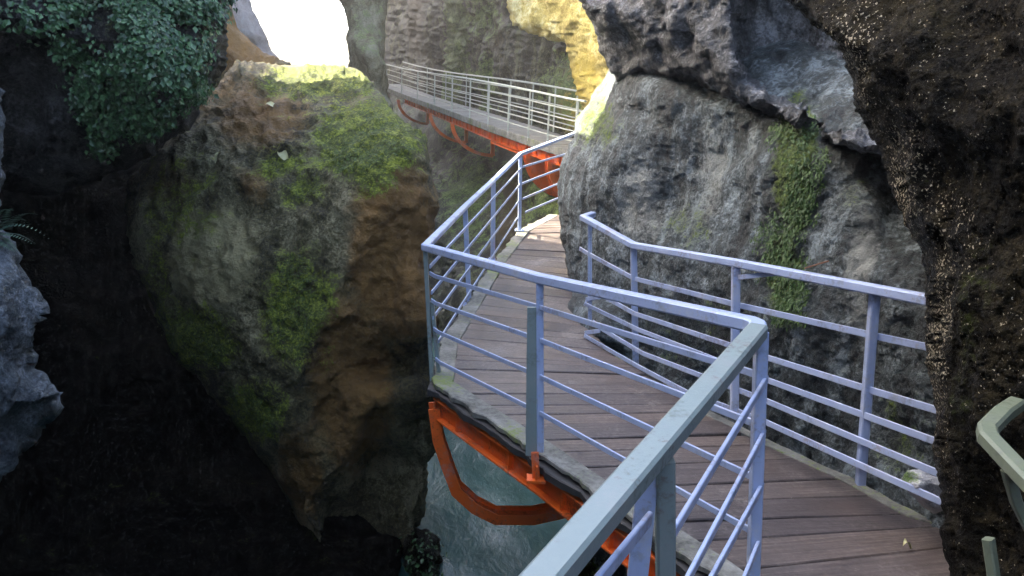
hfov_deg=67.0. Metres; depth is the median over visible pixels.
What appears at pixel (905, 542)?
dead leaf
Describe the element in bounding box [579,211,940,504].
wall railing
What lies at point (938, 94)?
dark rock
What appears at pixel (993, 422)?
stair railing
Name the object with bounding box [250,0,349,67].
sky
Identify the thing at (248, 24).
ridge
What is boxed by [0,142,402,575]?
cave wall
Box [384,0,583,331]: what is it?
cliff
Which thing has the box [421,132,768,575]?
walkway railing
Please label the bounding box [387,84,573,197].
footbridge
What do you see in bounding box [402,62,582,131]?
bridge railing
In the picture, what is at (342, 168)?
moss tufts
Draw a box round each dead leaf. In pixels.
[277,150,287,159]
[903,539,911,548]
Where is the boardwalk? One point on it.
(818, 519)
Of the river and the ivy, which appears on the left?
the ivy
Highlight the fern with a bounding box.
[0,209,48,251]
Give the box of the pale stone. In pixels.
[901,469,942,513]
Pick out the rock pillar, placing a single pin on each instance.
(365, 37)
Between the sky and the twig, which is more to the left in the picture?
the sky
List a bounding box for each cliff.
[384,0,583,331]
[506,0,608,107]
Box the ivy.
[0,0,237,164]
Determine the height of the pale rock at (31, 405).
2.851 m
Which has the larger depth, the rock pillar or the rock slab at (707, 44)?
the rock pillar
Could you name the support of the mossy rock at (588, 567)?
on the river
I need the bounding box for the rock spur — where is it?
[213,5,290,87]
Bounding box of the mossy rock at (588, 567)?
[578,557,595,575]
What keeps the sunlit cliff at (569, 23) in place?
attached to the cliff at (480, 37)
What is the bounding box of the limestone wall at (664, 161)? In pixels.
[557,39,944,575]
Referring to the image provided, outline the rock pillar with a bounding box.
[339,0,393,109]
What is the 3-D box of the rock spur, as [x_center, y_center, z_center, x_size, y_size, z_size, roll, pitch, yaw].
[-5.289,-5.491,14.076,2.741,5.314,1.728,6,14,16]
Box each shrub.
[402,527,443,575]
[584,558,603,575]
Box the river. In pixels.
[398,296,567,575]
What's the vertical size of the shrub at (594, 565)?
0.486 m
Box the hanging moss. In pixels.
[748,111,831,331]
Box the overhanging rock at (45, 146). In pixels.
[0,0,230,195]
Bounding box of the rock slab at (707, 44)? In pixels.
[579,0,881,155]
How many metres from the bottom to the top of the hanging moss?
1.421 m
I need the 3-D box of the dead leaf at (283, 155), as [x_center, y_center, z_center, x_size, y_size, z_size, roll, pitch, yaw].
[-2.480,-1.446,8.345,0.183,0.151,0.062,14,18,40]
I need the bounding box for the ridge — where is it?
[232,0,277,56]
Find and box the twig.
[804,260,828,268]
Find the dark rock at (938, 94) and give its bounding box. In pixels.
[785,0,1023,575]
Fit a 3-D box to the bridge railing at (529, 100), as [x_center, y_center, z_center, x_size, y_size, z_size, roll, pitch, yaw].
[-2.992,-7.066,27.205,0.562,2.700,26.300,-2,14,-19]
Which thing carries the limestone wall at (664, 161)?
in the river
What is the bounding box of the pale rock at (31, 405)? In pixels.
[0,88,63,481]
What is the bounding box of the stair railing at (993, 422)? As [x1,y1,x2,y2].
[976,396,1023,575]
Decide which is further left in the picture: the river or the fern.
the fern
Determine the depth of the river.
9.89 m
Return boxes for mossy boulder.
[125,59,439,546]
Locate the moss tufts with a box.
[155,64,429,440]
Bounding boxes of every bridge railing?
[386,64,586,141]
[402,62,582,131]
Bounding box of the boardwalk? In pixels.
[427,214,949,575]
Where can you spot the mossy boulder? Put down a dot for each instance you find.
(210, 240)
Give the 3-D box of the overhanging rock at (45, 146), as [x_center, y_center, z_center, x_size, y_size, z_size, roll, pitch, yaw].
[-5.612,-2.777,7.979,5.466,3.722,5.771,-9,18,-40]

